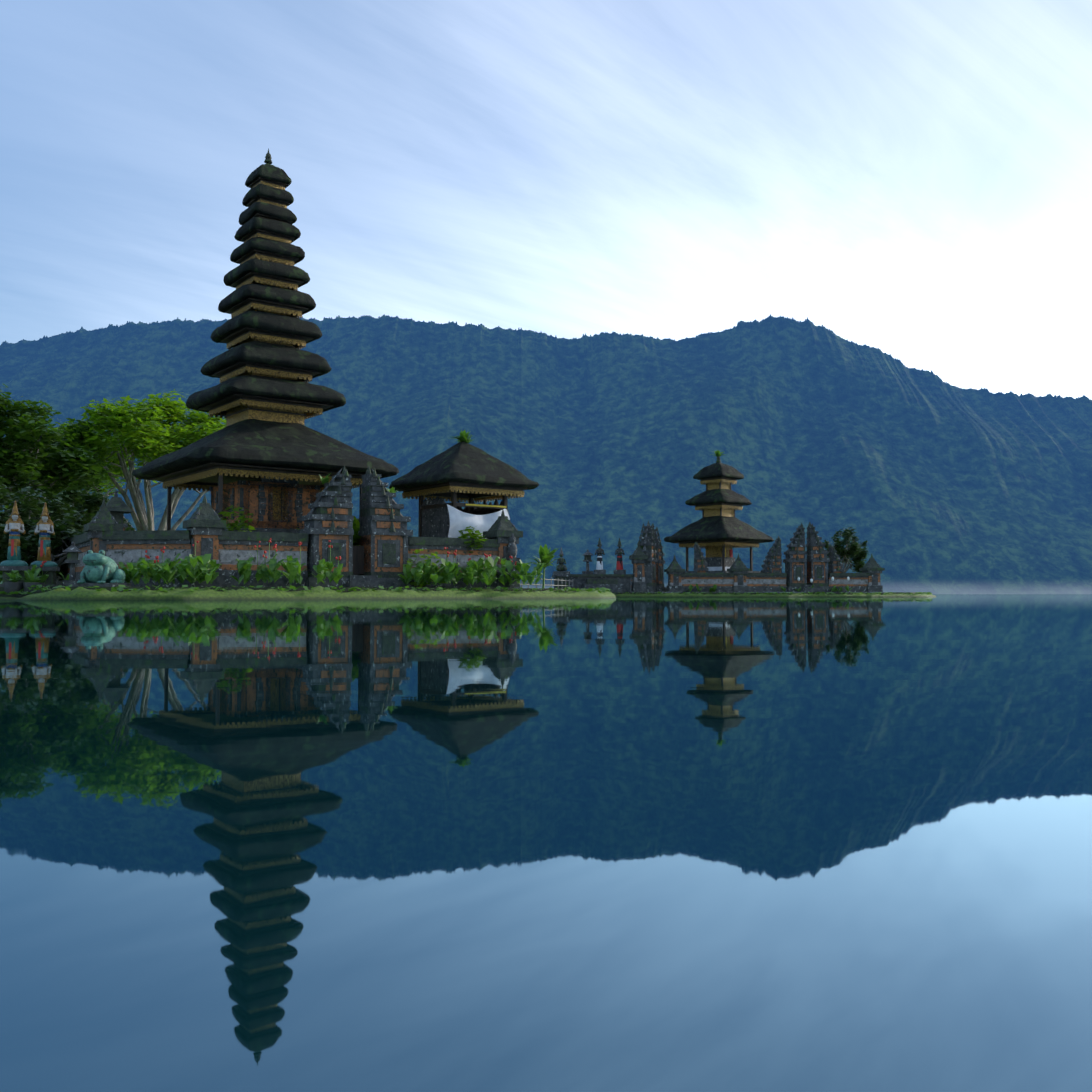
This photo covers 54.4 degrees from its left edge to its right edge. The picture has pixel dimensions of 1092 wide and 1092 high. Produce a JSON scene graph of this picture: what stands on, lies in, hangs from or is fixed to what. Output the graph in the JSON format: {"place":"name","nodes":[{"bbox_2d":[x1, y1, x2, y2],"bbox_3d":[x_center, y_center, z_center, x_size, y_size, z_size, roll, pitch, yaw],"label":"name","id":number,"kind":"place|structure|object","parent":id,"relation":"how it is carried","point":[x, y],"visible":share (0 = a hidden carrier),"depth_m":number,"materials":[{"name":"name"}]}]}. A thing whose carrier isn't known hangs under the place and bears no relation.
{"place":"outdoors","nodes":[
{"label":"outdoors","id":0,"kind":"place"},
{"bbox_2d":[0,587,583,597],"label":"island ground","id":1,"kind":"structure","parent":0,"point":[154,589],"depth_m":29.07,"materials":[{"name":"soil"}]},
{"bbox_2d":[0,476,11,509],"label":"dark tree","id":2,"kind":"object","parent":1,"relation":"on","point":[3,485],"visible":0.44,"depth_m":42.42,"materials":[{"name":"green plant"}]},
{"bbox_2d":[0,501,27,586],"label":"dewi statue","id":3,"kind":"object","parent":1,"relation":"on","point":[14,527],"visible":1,"depth_m":29.49,"materials":[{"name":"stone"}]},
{"bbox_2d":[0,511,30,547],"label":"dark shrub","id":4,"kind":"object","parent":1,"relation":"on","point":[5,516],"visible":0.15,"depth_m":35.45,"materials":[{"name":"green plant"}]},
{"bbox_2d":[0,519,86,582],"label":"dark shrub","id":5,"kind":"object","parent":1,"relation":"on","point":[29,544],"visible":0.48,"depth_m":34.25,"materials":[{"name":"green plant"}]},
{"bbox_2d":[28,502,59,586],"bbox_3d":[-14.240,-0.017,30.147,0.720,2.458,0.720,1,-3,-16],"label":"dewi statue","id":6,"kind":"object","parent":1,"relation":"on","point":[44,528],"visible":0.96,"depth_m":30.02,"materials":[{"name":"stone"}]},
{"bbox_2d":[0,485,95,561],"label":"dark shrub","id":7,"kind":"object","parent":1,"relation":"on","point":[28,507],"visible":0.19,"depth_m":37.56,"materials":[{"name":"green plant"}]},
{"bbox_2d":[0,384,121,519],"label":"spreading tree","id":8,"kind":"object","parent":1,"relation":"on","point":[24,433],"visible":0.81,"depth_m":49.91,"materials":[{"name":"green plant"}]},
{"bbox_2d":[3,490,132,594],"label":"garden ornaments","id":9,"kind":"object","parent":1,"relation":"on","point":[117,507],"visible":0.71,"depth_m":29.12,"materials":[{"name":"stone"}]},
{"bbox_2d":[36,485,109,528],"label":"dark shrub","id":10,"kind":"object","parent":1,"relation":"on","point":[91,501],"visible":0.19,"depth_m":43.49,"materials":[{"name":"green plant"}]},
{"bbox_2d":[9,423,141,505],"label":"spreading tree","id":11,"kind":"object","parent":1,"relation":"on","point":[104,490],"depth_m":68.25,"materials":[{"name":"green plant"}]},
{"bbox_2d":[22,493,134,530],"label":"dark tree","id":12,"kind":"object","parent":1,"relation":"on","point":[88,513],"visible":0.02,"depth_m":45.28,"materials":[{"name":"green plant"}]},
{"bbox_2d":[69,550,131,586],"bbox_3d":[-11.859,0.599,28.255,1.225,0.975,1.121,0,-3,7],"label":"frog statue","id":13,"kind":"object","parent":1,"relation":"on","point":[100,569],"visible":0.98,"depth_m":27.89,"materials":[{"name":"stone"}]},
{"bbox_2d":[33,389,225,530],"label":"spreading tree","id":14,"kind":"object","parent":1,"relation":"on","point":[142,432],"visible":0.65,"depth_m":55.28,"materials":[{"name":"green plant"}]},
{"bbox_2d":[132,148,398,587],"bbox_3d":[-9.502,-6.119,36.042,7.106,15.064,7.035,2,-3,-37],"label":"pagoda","id":15,"kind":"object","parent":1,"relation":"on","point":[266,456],"visible":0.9,"depth_m":34.97,"materials":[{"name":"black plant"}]},
{"bbox_2d":[0,505,559,587],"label":"plants","id":16,"kind":"object","parent":1,"relation":"on","point":[202,570],"visible":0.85,"depth_m":31.37,"materials":[{"name":"green plant"}]},
{"bbox_2d":[55,466,522,587],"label":"temple wall","id":17,"kind":"structure","parent":1,"relation":"on","point":[383,553],"depth_m":32.33,"materials":[{"name":"stone"}]},
{"bbox_2d":[15,585,615,599],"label":"grassy island","id":18,"kind":"structure","parent":1,"relation":"on","point":[197,593],"depth_m":28.81,"materials":[{"name":"green plant"}]},
{"bbox_2d":[389,430,538,538],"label":"pavilion","id":19,"kind":"structure","parent":1,"relation":"on","point":[464,470],"depth_m":37.10,"materials":[{"name":"black plant"}]},
{"bbox_2d":[520,576,572,587],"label":"bamboo fence","id":20,"kind":"object","parent":1,"relation":"on","point":[551,585],"visible":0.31,"depth_m":48.17,"materials":[{"name":"grey wood"}]},
{"bbox_2d":[0,594,1091,1091],"bbox_3d":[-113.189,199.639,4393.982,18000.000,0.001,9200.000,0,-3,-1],"label":"lake water","id":21,"kind":"structure","parent":0,"point":[714,844],"depth_m":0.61,"materials":[{"name":"teal liquid"}]},
{"bbox_2d":[0,591,32,599],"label":"grass bank","id":22,"kind":"structure","parent":21,"relation":"on","point":[9,598],"depth_m":27.91,"materials":[{"name":"green plant"}]},
{"bbox_2d":[552,538,647,594],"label":"causeway shrine terrace","id":23,"kind":"structure","parent":21,"relation":"on","point":[618,580],"depth_m":54.01,"materials":[{"name":"stone"}]},
{"bbox_2d":[0,314,1091,593],"bbox_3d":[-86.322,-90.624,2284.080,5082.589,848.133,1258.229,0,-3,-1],"label":"mountain ridge","id":24,"kind":"structure","parent":0,"point":[924,480],"depth_m":2005.83,"materials":[{"name":"green plant"}]},
{"bbox_2d":[0,0,1091,398],"label":"sky","id":25,"kind":"structure","parent":0,"point":[909,180],"materials":[{"name":"blue"}]},
{"bbox_2d":[631,520,884,591],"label":"temple wall","id":26,"kind":"structure","parent":0,"point":[815,567],"depth_m":54.56,"materials":[{"name":"stone"}]},
{"bbox_2d":[628,592,915,594],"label":"island ground","id":27,"kind":"structure","parent":0,"point":[768,592],"depth_m":53.54,"materials":[{"name":"soil"}]},
{"bbox_2d":[664,450,773,572],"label":"pagoda","id":28,"kind":"object","parent":27,"relation":"on","point":[719,531],"visible":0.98,"depth_m":58.15,"materials":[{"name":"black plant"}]},
{"bbox_2d":[613,591,935,596],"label":"grassy island","id":29,"kind":"structure","parent":27,"relation":"on","point":[791,594],"depth_m":52.75,"materials":[{"name":"green plant"}]},
{"bbox_2d":[821,527,868,572],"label":"island tree","id":30,"kind":"object","parent":27,"relation":"on","point":[853,552],"visible":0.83,"depth_m":60.47,"materials":[{"name":"green plant"}]}
]}

